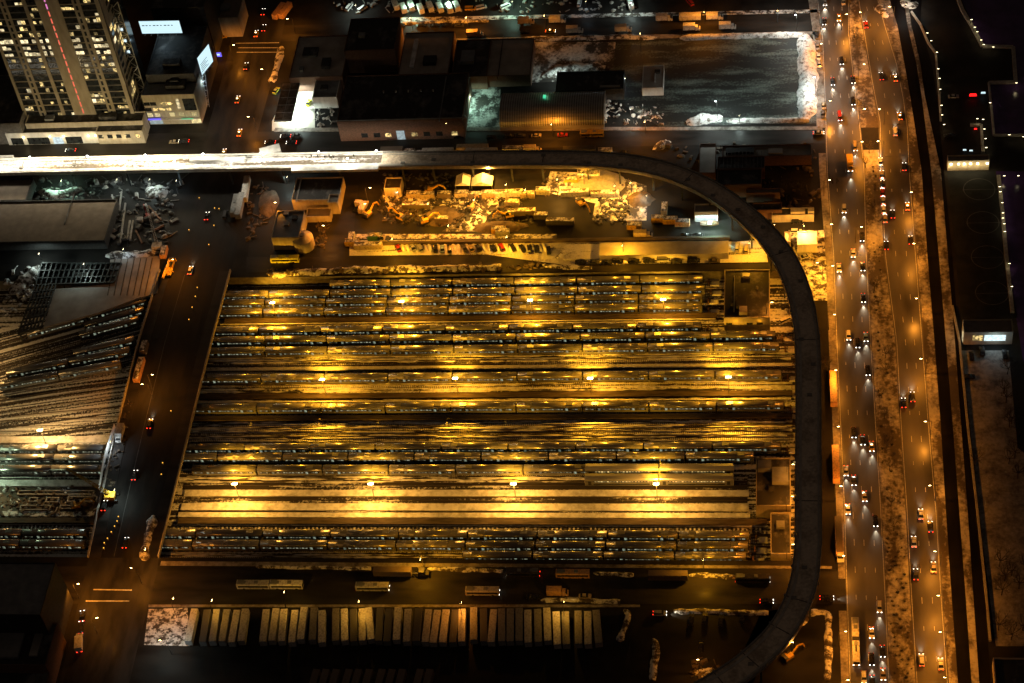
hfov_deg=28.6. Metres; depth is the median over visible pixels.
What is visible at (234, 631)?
box trailer
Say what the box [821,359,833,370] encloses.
bare tree
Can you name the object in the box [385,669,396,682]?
box trailer
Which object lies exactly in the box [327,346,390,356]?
rail car
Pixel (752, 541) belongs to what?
railway track
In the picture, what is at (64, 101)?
window
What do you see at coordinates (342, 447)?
rail car
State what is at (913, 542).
car
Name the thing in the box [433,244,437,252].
car
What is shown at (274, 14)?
box trailer
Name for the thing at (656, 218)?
storage container
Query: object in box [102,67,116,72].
window
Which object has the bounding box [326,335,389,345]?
rail car
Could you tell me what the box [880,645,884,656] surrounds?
car
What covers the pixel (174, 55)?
building
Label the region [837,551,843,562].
truck tractor
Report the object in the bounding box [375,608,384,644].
box trailer
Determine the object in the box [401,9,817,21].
pavement
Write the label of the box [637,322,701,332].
rail car
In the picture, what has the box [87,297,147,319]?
rail car
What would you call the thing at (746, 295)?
building
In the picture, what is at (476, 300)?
rail car
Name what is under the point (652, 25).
street
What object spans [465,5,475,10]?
van
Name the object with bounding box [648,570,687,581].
box trailer
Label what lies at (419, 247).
car
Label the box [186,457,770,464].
railway track
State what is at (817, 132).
car
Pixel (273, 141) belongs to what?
car
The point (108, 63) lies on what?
window
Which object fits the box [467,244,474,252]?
car
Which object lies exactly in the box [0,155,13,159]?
hut
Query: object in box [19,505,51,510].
foundation wall
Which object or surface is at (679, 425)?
snow ridge
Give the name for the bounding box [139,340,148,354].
storage container
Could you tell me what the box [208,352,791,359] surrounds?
snow ridge
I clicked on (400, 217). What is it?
excavator
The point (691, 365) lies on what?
walkway
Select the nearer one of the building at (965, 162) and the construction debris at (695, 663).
the construction debris at (695, 663)
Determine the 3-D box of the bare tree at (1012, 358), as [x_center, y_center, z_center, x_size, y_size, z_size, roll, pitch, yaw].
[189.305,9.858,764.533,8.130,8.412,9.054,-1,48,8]
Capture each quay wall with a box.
[911,11,941,120]
[951,305,990,641]
[957,0,1017,84]
[970,123,984,152]
[988,82,1023,136]
[997,175,1014,312]
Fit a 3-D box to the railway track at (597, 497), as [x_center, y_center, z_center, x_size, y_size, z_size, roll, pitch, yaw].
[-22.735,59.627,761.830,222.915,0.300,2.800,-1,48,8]
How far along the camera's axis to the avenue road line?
800.98 m
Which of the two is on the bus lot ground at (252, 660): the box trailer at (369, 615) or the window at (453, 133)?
the box trailer at (369, 615)
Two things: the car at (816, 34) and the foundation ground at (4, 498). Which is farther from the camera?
the car at (816, 34)
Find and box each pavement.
[148,605,639,606]
[160,561,831,568]
[274,126,821,131]
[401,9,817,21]
[456,31,817,41]
[808,0,824,127]
[819,153,845,578]
[839,611,848,682]
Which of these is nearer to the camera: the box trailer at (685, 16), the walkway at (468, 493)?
the walkway at (468, 493)
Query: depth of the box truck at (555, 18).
937.75 m
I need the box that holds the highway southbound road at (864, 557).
[817,0,889,682]
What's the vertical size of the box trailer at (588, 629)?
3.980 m
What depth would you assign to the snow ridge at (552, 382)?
795.76 m
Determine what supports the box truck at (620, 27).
on the street at (652, 25)
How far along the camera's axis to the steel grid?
855.51 m
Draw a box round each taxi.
[235,96,240,102]
[237,129,241,136]
[272,87,279,94]
[305,99,311,106]
[545,29,554,32]
[869,441,873,451]
[893,74,897,81]
[897,112,902,119]
[905,202,909,210]
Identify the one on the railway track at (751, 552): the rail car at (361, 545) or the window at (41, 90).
the rail car at (361, 545)
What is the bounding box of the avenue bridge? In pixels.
[87,269,230,557]
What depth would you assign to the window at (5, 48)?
891.09 m
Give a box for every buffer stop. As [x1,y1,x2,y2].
[707,326,717,332]
[708,279,718,285]
[708,297,718,304]
[708,307,718,313]
[710,289,720,295]
[754,546,766,553]
[755,535,767,542]
[781,335,792,342]
[784,346,794,353]
[786,446,794,453]
[787,374,794,381]
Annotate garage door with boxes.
[10,138,24,144]
[27,137,50,143]
[52,137,63,143]
[65,137,82,143]
[396,130,405,139]
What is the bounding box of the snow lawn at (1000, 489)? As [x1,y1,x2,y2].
[962,350,1023,645]
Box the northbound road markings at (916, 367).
[859,2,947,682]
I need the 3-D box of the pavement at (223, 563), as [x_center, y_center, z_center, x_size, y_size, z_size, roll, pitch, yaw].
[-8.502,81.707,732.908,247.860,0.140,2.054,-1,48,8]
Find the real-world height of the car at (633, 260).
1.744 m
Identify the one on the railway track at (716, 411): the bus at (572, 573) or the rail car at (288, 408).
the rail car at (288, 408)
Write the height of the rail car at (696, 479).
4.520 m
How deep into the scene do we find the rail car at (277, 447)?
783.35 m
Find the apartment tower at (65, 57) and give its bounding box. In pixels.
[0,0,144,116]
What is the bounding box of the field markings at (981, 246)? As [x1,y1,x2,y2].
[963,178,1008,304]
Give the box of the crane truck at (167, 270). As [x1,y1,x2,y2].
[162,257,176,278]
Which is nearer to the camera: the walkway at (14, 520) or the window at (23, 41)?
the walkway at (14, 520)
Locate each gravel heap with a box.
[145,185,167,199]
[258,190,278,216]
[293,230,314,253]
[422,205,463,226]
[473,221,528,232]
[566,170,624,193]
[626,192,655,206]
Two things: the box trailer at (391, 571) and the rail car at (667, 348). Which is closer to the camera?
the box trailer at (391, 571)
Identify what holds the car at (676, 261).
on the storage yard ground at (553, 205)
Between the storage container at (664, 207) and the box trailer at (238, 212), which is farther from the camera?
the box trailer at (238, 212)
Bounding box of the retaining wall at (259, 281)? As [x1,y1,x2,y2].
[0,271,794,349]
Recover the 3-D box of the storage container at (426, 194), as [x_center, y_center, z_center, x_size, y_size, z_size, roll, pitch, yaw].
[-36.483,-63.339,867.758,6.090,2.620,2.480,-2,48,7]
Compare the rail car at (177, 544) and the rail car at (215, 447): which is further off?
the rail car at (215, 447)
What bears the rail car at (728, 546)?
on the railway track at (751, 552)
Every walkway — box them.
[0,436,113,442]
[0,480,102,486]
[0,511,94,516]
[0,517,94,523]
[176,524,767,526]
[178,512,749,518]
[181,503,748,511]
[184,490,748,496]
[197,398,790,403]
[205,363,791,370]
[220,318,715,325]
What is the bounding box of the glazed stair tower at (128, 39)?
[111,0,145,108]
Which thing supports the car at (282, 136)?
on the street at (156, 144)
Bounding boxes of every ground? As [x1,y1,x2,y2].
[0,0,1023,682]
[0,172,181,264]
[0,278,794,560]
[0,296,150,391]
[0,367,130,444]
[0,487,99,516]
[129,607,629,682]
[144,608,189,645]
[182,476,747,489]
[182,497,747,502]
[185,511,747,512]
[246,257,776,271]
[248,174,772,264]
[269,39,665,124]
[272,91,314,130]
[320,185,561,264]
[349,240,767,264]
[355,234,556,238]
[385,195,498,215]
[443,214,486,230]
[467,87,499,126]
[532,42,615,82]
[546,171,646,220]
[610,36,816,125]
[630,606,779,682]
[746,605,828,682]
[789,230,826,300]
[849,0,878,127]
[863,150,914,682]
[879,0,957,682]
[905,7,978,682]
[941,77,995,170]
[947,171,1017,317]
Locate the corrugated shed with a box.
[499,91,605,130]
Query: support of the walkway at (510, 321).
on the yard ground at (777, 313)
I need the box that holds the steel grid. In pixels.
[17,262,121,340]
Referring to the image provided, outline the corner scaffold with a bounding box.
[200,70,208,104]
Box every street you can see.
[0,130,824,157]
[57,566,845,603]
[281,13,811,40]
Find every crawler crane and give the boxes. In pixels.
[66,468,119,502]
[146,206,164,251]
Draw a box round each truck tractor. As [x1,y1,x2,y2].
[353,199,362,211]
[412,567,429,576]
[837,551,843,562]
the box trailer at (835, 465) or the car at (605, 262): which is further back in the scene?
the car at (605, 262)
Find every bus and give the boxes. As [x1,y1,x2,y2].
[229,194,237,216]
[236,580,269,589]
[269,580,303,589]
[270,255,299,263]
[355,582,389,591]
[465,586,499,595]
[506,567,539,577]
[555,569,589,578]
[580,129,603,137]
[735,573,769,583]
[851,617,859,665]
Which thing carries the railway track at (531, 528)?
on the yard ground at (777, 313)
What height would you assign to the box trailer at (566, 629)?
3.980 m
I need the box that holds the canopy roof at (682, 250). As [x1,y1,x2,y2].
[599,241,728,260]
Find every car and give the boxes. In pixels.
[0,371,59,390]
[0,444,57,454]
[0,454,53,464]
[0,465,51,475]
[0,529,22,538]
[0,539,19,549]
[6,358,69,378]
[19,539,86,549]
[21,529,88,539]
[26,317,87,338]
[51,465,106,475]
[53,454,108,463]
[57,444,110,453]
[58,359,122,379]
[65,148,75,152]
[68,346,131,366]
[73,335,135,356]
[78,315,140,339]
[79,610,84,620]
[83,306,145,328]
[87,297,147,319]
[101,500,107,510]
[122,537,128,547]
[131,470,137,479]
[146,419,152,428]
[162,539,192,549]
[164,529,196,539]
[169,139,178,143]
[178,138,188,143]
[183,453,217,463]
[185,443,244,452]
[187,266,192,274]
[191,465,256,475]
[192,539,259,550]
[195,403,257,413]
[196,529,263,539]
[202,374,261,384]
[204,212,209,219]
[209,347,265,357]
[211,336,264,346]
[214,327,258,335]
[217,453,282,463]
[219,308,263,318]
[222,299,265,308]
[224,290,269,299]
[243,63,248,69]
[245,443,309,452]
[257,403,321,413]
[257,465,322,475]
[258,326,320,335]
[259,540,327,550]
[261,373,324,383]
[263,307,324,317]
[263,529,330,539]
[264,335,326,345]
[265,139,275,144]
[265,298,325,307]
[265,346,327,356]
[269,289,330,298]
[280,134,290,138]
[282,452,348,462]
[286,140,296,144]
[291,133,301,137]
[310,443,375,453]
[320,325,382,335]
[321,403,385,413]
[322,465,388,475]
[324,307,386,316]
[324,373,388,383]
[326,297,387,306]
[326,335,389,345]
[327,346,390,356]
[327,540,396,550]
[329,279,390,288]
[330,289,391,298]
[330,529,398,540]
[348,452,414,462]
[375,443,441,453]
[382,325,445,335]
[385,402,450,412]
[386,306,448,316]
[387,296,449,306]
[388,372,452,383]
[389,334,452,344]
[389,464,455,475]
[390,278,452,288]
[390,345,453,355]
[391,288,452,297]
[395,244,401,251]
[396,540,465,551]
[399,530,467,540]
[400,244,405,252]
[409,244,416,251]
[414,452,481,462]
[415,23,425,27]
[416,244,423,251]
[427,244,432,252]
[430,23,439,27]
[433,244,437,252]
[440,244,444,252]
[441,442,508,452]
[442,22,452,27]
[445,324,508,334]
[447,244,451,252]
[448,305,510,315]
[449,296,511,305]
[450,402,516,412]
[452,277,514,287]
[452,333,516,344]
[452,372,516,382]
[453,287,514,296]
[454,23,463,27]
[454,344,517,354]
[456,464,523,474]
[457,244,461,252]
[460,244,467,252]
[462,550,532,558]
[465,540,535,551]
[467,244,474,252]
[468,530,537,540]
[474,244,481,252]
[481,452,548,462]
[490,244,496,252]
[498,243,505,251]
[503,133,513,138]
[508,442,575,452]
[509,243,516,251]
[509,323,572,333]
[511,304,574,314]
[512,295,574,304]
[514,276,576,286]
[515,133,525,137]
[515,286,577,295]
[516,333,580,343]
[516,402,582,412]
[517,371,582,382]
[518,244,525,252]
[518,344,582,354]
[523,464,585,474]
[527,244,531,252]
[531,133,541,137]
[532,551,602,559]
[534,244,538,252]
[535,541,605,551]
[537,530,607,540]
[546,246,550,254]
[548,452,616,462]
[557,132,567,136]
[573,322,636,333]
[574,304,637,313]
[575,260,585,264]
[575,294,638,303]
[575,442,643,452]
[577,276,639,285]
[578,285,641,294]
[578,593,591,598]
[580,332,644,342]
[582,343,647,353]
[582,371,648,381]
[582,401,648,411]
[585,463,658,474]
[585,473,658,485]
[588,260,599,264]
[601,260,611,264]
[603,551,674,559]
[606,541,676,551]
[608,530,678,541]
[612,258,623,263]
[617,452,684,462]
[619,150,629,153]
[628,258,639,263]
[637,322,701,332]
[638,303,702,313]
[639,293,702,303]
[640,275,703,285]
[641,284,705,293]
[643,258,654,263]
[644,442,711,452]
[645,331,710,342]
[648,342,712,353]
[648,370,714,381]
[649,401,716,411]
[653,610,666,616]
[659,463,733,473]
[659,473,733,485]
[671,259,681,263]
[675,551,746,559]
[677,541,748,552]
[678,530,749,541]
[680,233,690,235]
[685,451,754,462]
[688,614,693,625]
[693,233,703,235]
[698,640,703,652]
[702,612,707,624]
[708,258,719,263]
[710,331,775,341]
[712,442,780,452]
[713,342,779,352]
[715,370,781,380]
[717,400,784,411]
[717,615,723,626]
[739,612,745,623]
[760,598,773,604]
[779,303,788,309]
[790,228,801,233]
[791,219,802,223]
[799,253,810,259]
[813,130,823,134]
[814,32,818,38]
[815,43,819,49]
[816,53,820,60]
[817,60,821,67]
[820,595,833,600]
[821,102,825,109]
[821,110,825,117]
[830,78,834,85]
[837,263,840,271]
[839,56,843,64]
[842,204,845,212]
[843,465,848,475]
[845,504,850,514]
[846,330,850,339]
[851,76,855,83]
[851,97,855,104]
[851,249,854,257]
[851,427,855,437]
[851,475,856,485]
[855,338,859,347]
[860,232,863,241]
[860,262,864,270]
[860,435,864,444]
[861,293,865,302]
[861,671,866,682]
[862,491,866,501]
[863,332,867,341]
[865,365,869,375]
[869,627,874,638]
[869,653,874,665]
[869,675,874,682]
[873,515,877,526]
[876,601,881,612]
[878,158,882,165]
[879,72,883,79]
[880,170,883,178]
[880,180,884,187]
[880,188,884,196]
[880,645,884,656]
[880,668,885,679]
[881,196,885,204]
[881,205,885,213]
[883,214,887,222]
[884,241,888,249]
[890,210,894,218]
[901,398,905,407]
[902,163,906,170]
[908,236,912,244]
[910,392,914,401]
[911,536,916,546]
[913,569,918,579]
[918,509,923,519]
[918,654,924,665]
[928,521,932,532]
[931,562,936,572]
[938,658,943,669]
[944,133,955,137]
[948,94,958,98]
[964,374,975,379]
[968,351,974,360]
[979,346,984,355]
[1002,349,1007,358]
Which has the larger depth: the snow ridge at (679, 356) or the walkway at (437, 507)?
the snow ridge at (679, 356)
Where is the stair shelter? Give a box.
[259,143,281,155]
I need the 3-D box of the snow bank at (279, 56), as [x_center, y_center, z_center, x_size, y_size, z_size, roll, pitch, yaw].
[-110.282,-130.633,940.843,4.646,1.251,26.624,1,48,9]
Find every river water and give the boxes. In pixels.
[962,0,1023,134]
[996,171,1023,360]
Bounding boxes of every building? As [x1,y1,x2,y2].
[0,75,26,143]
[0,178,35,200]
[0,192,118,249]
[0,562,72,635]
[0,623,66,682]
[0,671,54,682]
[5,126,98,144]
[25,111,149,132]
[96,122,147,143]
[141,73,207,124]
[146,26,217,100]
[150,0,223,57]
[218,0,247,36]
[271,210,307,249]
[289,35,348,91]
[292,176,345,209]
[306,207,332,221]
[312,80,342,108]
[327,194,340,213]
[333,72,471,140]
[344,17,403,72]
[384,177,403,196]
[398,31,455,73]
[452,39,491,88]
[487,36,535,86]
[555,70,625,99]
[642,65,664,95]
[694,203,717,221]
[699,143,715,180]
[717,151,764,178]
[717,168,761,196]
[722,144,810,165]
[724,269,769,330]
[746,188,779,202]
[753,202,781,219]
[756,458,790,518]
[770,513,790,560]
[772,207,813,221]
[785,232,790,245]
[797,231,816,252]
[947,154,988,170]
[962,319,1012,344]
[992,658,1023,682]
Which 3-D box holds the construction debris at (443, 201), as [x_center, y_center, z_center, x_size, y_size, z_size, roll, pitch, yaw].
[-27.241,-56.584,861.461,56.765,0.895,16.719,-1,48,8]
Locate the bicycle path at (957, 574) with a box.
[890,0,971,682]
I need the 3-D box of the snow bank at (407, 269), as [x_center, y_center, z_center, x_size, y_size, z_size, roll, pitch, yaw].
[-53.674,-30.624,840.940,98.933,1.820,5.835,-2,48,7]
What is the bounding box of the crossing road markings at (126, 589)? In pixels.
[86,42,278,601]
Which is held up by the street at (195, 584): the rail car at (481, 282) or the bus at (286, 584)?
the bus at (286, 584)
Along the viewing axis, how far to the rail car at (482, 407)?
786.58 m
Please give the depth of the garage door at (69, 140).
916.23 m
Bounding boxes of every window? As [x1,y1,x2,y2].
[0,20,6,24]
[0,27,8,31]
[0,33,10,37]
[0,39,13,43]
[2,45,15,50]
[4,52,17,56]
[6,0,22,5]
[6,58,20,62]
[8,7,24,11]
[8,64,22,68]
[11,13,26,18]
[11,70,24,74]
[13,19,28,24]
[13,76,26,80]
[15,26,31,30]
[16,82,29,86]
[17,32,33,37]
[18,88,31,92]
[20,38,35,43]
[20,94,33,98]
[22,45,38,49]
[22,100,35,104]
[24,51,40,55]
[24,106,37,110]
[25,0,35,4]
[26,112,39,115]
[27,6,37,11]
[27,57,42,61]
[29,63,44,68]
[30,13,40,17]
[31,69,46,74]
[32,19,42,23]
[33,76,48,80]
[35,25,44,30]
[35,82,51,86]
[37,32,46,36]
[38,88,53,92]
[39,38,48,42]
[40,94,55,98]
[41,44,51,49]
[42,100,57,104]
[43,51,53,55]
[44,105,59,109]
[46,57,55,61]
[46,111,61,114]
[48,63,57,67]
[50,69,59,73]
[52,75,61,79]
[54,81,64,85]
[56,87,66,91]
[58,0,71,3]
[58,93,68,97]
[60,5,73,9]
[61,99,70,103]
[62,11,75,16]
[63,105,72,109]
[64,18,77,22]
[65,111,74,114]
[67,24,79,29]
[69,31,82,35]
[71,37,84,41]
[73,43,86,48]
[75,50,88,54]
[77,56,90,60]
[79,0,94,2]
[79,62,92,66]
[81,4,96,9]
[81,68,94,72]
[83,11,98,15]
[84,74,96,78]
[85,17,100,22]
[86,80,98,84]
[87,24,102,28]
[88,86,100,90]
[89,30,104,34]
[90,92,102,96]
[92,36,106,41]
[92,98,104,102]
[94,43,108,47]
[94,104,106,108]
[96,49,110,53]
[96,110,107,113]
[98,55,112,59]
[100,61,114,66]
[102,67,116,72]
[104,74,118,78]
[106,80,120,84]
[108,86,122,90]
[110,92,124,96]
[112,98,126,102]
[114,104,128,108]
[116,110,129,112]
[150,120,163,123]
[169,112,175,116]
[182,98,196,110]
[191,119,201,122]
[361,133,367,137]
[436,131,442,135]
[451,131,457,135]
[973,336,982,340]
[984,335,1005,340]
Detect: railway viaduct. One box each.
[0,151,382,185]
[380,150,821,682]
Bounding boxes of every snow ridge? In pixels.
[166,552,454,556]
[179,476,581,478]
[179,478,584,480]
[179,480,562,482]
[184,554,461,558]
[188,439,766,442]
[189,435,786,439]
[190,429,791,433]
[191,424,791,428]
[191,426,786,430]
[192,420,791,423]
[192,421,785,425]
[198,397,790,400]
[200,387,790,392]
[201,382,791,387]
[201,385,790,390]
[207,357,790,363]
[207,433,790,437]
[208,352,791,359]
[209,355,790,361]
[261,380,767,384]
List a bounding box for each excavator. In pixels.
[70,497,95,510]
[143,204,150,221]
[362,202,380,218]
[368,232,389,240]
[382,195,395,211]
[387,207,405,221]
[419,212,439,224]
[424,184,446,190]
[466,194,479,211]
[491,211,514,219]
[575,197,591,213]
[781,643,806,662]
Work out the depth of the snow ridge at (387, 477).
771.96 m
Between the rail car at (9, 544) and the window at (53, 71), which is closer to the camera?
the rail car at (9, 544)
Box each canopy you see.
[189,157,245,162]
[274,83,299,121]
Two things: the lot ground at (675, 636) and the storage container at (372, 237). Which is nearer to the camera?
the lot ground at (675, 636)
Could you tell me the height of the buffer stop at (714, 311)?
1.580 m
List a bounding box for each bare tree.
[821,354,829,363]
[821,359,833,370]
[864,140,873,149]
[869,278,881,290]
[875,388,887,396]
[878,361,891,373]
[879,406,889,418]
[880,433,893,444]
[885,492,898,506]
[888,516,900,530]
[967,446,984,465]
[992,610,1014,630]
[993,574,1012,594]
[995,544,1015,566]
[997,561,1017,580]
[998,377,1010,394]
[999,356,1017,374]
[999,383,1018,402]
[1003,620,1023,639]
[1004,404,1021,423]
[1004,559,1018,576]
[1011,459,1023,478]
[1013,568,1023,588]
[1017,613,1023,630]
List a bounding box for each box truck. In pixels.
[74,633,82,652]
[115,423,124,442]
[357,200,368,213]
[391,0,399,10]
[399,2,407,13]
[406,0,414,11]
[416,3,424,14]
[425,1,433,12]
[435,1,443,13]
[445,2,453,13]
[452,0,460,11]
[466,29,483,37]
[517,16,534,24]
[523,144,541,149]
[546,586,568,596]
[549,15,565,23]
[566,25,582,33]
[614,24,631,32]
[633,229,652,236]
[655,13,672,21]
[683,22,699,31]
[706,11,722,20]
[719,21,735,30]
[846,154,852,171]
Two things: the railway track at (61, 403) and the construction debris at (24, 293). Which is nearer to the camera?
the railway track at (61, 403)
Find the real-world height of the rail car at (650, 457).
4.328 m
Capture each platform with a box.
[177,518,766,525]
[193,413,791,421]
[199,390,791,400]
[224,313,716,323]
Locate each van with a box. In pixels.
[78,621,83,632]
[222,210,227,219]
[345,3,352,11]
[357,5,367,11]
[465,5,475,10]
[475,4,486,9]
[500,2,510,8]
[657,257,669,262]
[686,0,693,5]
[687,257,699,263]
[735,242,739,251]
[744,244,748,253]
[779,316,791,324]
[837,110,841,120]
[852,140,857,150]
[893,127,897,135]
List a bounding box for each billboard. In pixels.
[138,20,182,35]
[196,44,212,75]
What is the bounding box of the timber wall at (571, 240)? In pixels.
[362,235,729,245]
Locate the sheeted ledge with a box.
[291,165,378,172]
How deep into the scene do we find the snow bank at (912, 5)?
920.85 m
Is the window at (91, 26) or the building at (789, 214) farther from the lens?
the window at (91, 26)
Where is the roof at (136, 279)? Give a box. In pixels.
[44,256,159,328]
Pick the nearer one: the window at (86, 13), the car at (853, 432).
the car at (853, 432)
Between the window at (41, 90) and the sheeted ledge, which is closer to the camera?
the sheeted ledge
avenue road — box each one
[59,558,158,682]
[161,171,250,270]
[199,0,288,153]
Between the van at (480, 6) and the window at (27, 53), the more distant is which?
the van at (480, 6)
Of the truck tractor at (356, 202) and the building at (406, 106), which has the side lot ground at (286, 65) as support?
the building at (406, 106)
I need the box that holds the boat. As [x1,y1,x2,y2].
[700,221,717,225]
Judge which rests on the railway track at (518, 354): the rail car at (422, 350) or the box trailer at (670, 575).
the rail car at (422, 350)
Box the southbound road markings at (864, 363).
[818,5,888,676]
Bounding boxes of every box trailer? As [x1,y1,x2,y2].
[184,608,199,644]
[199,609,211,645]
[209,609,221,645]
[218,609,231,645]
[228,610,240,646]
[234,192,244,218]
[237,608,249,644]
[241,175,250,201]
[259,609,270,645]
[268,608,279,644]
[271,2,284,19]
[278,1,292,18]
[278,608,288,645]
[288,610,299,646]
[297,607,308,643]
[309,607,318,644]
[309,669,320,682]
[318,610,326,646]
[319,669,330,682]
[329,669,340,682]
[332,608,340,644]
[341,608,348,645]
[342,669,353,682]
[350,609,357,645]
[351,669,362,682]
[358,608,366,644]
[362,669,373,682]
[365,607,374,643]
[373,566,411,577]
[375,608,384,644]
[375,669,386,682]
[380,146,402,150]
[383,608,393,645]
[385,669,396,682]
[393,607,402,643]
[395,669,406,682]
[403,609,412,645]
[413,608,423,645]
[413,669,424,682]
[421,609,432,645]
[422,147,453,150]
[429,610,441,646]
[439,609,449,646]
[449,609,458,646]
[456,143,488,150]
[458,608,466,645]
[465,147,496,150]
[470,607,477,643]
[480,608,487,645]
[487,609,497,646]
[498,608,505,645]
[506,608,514,645]
[515,608,523,645]
[524,609,531,646]
[534,609,542,646]
[543,607,551,644]
[552,611,561,648]
[562,611,570,648]
[563,145,595,150]
[574,610,582,647]
[584,611,591,648]
[592,609,602,647]
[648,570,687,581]
[679,12,700,22]
[829,370,836,406]
[832,445,839,483]
[835,516,842,556]
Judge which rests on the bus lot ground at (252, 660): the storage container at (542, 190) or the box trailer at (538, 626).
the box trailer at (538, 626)
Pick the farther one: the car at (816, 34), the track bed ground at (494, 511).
the car at (816, 34)
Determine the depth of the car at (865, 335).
786.40 m
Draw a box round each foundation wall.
[17,490,94,495]
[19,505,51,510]
[28,497,38,502]
[45,497,59,502]
[59,505,71,509]
[67,496,97,502]
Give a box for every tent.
[455,173,470,187]
[471,173,493,186]
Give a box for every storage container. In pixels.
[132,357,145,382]
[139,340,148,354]
[159,245,168,258]
[344,238,359,246]
[348,231,355,240]
[353,241,382,249]
[367,232,381,240]
[402,201,430,209]
[403,148,414,150]
[406,190,420,198]
[420,191,434,198]
[434,215,448,222]
[437,190,451,198]
[454,190,468,197]
[467,191,481,198]
[481,190,494,197]
[491,225,505,233]
[495,188,522,197]
[495,228,509,236]
[502,145,515,149]
[504,199,519,206]
[507,207,535,215]
[509,145,522,149]
[520,190,534,198]
[533,211,548,219]
[535,186,549,194]
[545,217,574,225]
[560,188,588,196]
[564,176,577,182]
[577,169,590,175]
[585,170,599,176]
[590,189,618,197]
[598,147,611,151]
[627,0,633,9]
[627,221,641,229]
[651,214,665,222]
[661,201,667,214]
[663,216,676,223]
[675,218,689,226]
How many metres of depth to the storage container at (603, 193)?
855.69 m
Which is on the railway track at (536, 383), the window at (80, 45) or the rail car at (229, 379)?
the rail car at (229, 379)
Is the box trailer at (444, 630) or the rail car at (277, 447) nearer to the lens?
the box trailer at (444, 630)
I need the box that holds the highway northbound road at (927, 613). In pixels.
[858,0,948,682]
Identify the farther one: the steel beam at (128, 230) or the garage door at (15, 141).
the garage door at (15, 141)
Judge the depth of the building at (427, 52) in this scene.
924.06 m
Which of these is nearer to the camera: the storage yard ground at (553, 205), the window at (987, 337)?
the window at (987, 337)
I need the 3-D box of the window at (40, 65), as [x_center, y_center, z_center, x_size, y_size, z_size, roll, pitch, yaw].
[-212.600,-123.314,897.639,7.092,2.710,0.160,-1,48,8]
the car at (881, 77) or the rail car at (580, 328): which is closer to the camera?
the rail car at (580, 328)
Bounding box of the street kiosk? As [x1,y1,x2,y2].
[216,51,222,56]
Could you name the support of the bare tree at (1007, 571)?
on the snow lawn at (1000, 489)
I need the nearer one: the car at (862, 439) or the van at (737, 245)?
the car at (862, 439)
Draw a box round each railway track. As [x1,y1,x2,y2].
[0,302,148,346]
[0,315,143,357]
[0,323,140,367]
[0,331,139,375]
[0,368,124,396]
[0,379,124,403]
[0,387,123,408]
[0,395,121,415]
[0,406,118,420]
[0,416,117,425]
[0,424,112,430]
[0,430,114,435]
[0,525,88,529]
[58,353,132,371]
[160,555,754,559]
[167,526,767,533]
[169,547,765,553]
[174,495,747,500]
[177,481,747,486]
[180,471,584,476]
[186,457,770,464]
[188,435,793,442]
[189,429,793,436]
[191,424,793,432]
[192,420,793,427]
[195,406,794,414]
[202,376,788,385]
[202,380,789,389]
[205,363,793,373]
[207,357,793,366]
[219,348,786,358]
[227,281,709,290]
[245,448,788,453]
[251,337,782,346]
[399,536,766,542]
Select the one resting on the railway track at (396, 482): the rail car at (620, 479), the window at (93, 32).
the rail car at (620, 479)
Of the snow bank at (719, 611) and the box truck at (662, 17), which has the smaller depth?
the snow bank at (719, 611)
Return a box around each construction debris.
[0,265,38,315]
[0,484,96,516]
[0,486,96,514]
[34,173,188,246]
[41,178,183,241]
[103,399,132,495]
[245,182,269,241]
[266,261,543,277]
[309,107,334,127]
[314,221,330,248]
[333,0,636,13]
[377,196,532,227]
[379,189,512,224]
[382,172,453,188]
[383,197,507,223]
[541,171,640,196]
[594,195,630,224]
[604,99,663,124]
[665,141,820,207]
[690,657,719,679]
[792,241,826,282]
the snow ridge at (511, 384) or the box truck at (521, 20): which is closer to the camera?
the snow ridge at (511, 384)
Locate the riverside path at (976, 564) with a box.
[909,0,990,682]
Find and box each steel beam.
[118,191,122,210]
[120,203,125,242]
[126,220,130,239]
[129,220,133,240]
[148,205,161,220]
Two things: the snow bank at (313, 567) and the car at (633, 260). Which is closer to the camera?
the snow bank at (313, 567)
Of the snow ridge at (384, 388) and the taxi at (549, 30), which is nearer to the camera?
the snow ridge at (384, 388)
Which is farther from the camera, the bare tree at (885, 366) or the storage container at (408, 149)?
the storage container at (408, 149)
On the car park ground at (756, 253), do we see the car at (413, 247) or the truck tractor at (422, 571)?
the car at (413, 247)
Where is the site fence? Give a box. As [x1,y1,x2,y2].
[98,424,115,490]
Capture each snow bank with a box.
[8,264,40,293]
[38,186,81,198]
[105,248,158,258]
[139,515,157,560]
[256,565,370,570]
[268,45,284,81]
[272,263,500,277]
[401,19,488,24]
[427,567,502,572]
[517,34,656,41]
[540,62,605,78]
[541,597,619,603]
[542,263,591,269]
[555,251,568,258]
[558,174,582,186]
[593,572,633,576]
[616,609,630,641]
[649,638,659,679]
[653,139,670,150]
[673,608,768,615]
[680,32,804,40]
[686,113,722,125]
[689,572,734,579]
[695,667,714,676]
[726,117,808,123]
[797,33,818,118]
[802,609,832,680]
[875,3,888,17]
[900,0,918,8]
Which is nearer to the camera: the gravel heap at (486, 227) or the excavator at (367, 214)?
the gravel heap at (486, 227)
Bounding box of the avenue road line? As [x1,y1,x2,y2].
[114,275,184,554]
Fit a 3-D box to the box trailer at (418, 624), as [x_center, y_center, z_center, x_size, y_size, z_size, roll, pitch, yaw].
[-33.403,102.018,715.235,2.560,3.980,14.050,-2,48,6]
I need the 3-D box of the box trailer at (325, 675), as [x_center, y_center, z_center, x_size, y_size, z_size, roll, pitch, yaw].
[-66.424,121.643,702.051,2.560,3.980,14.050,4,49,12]
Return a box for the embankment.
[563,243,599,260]

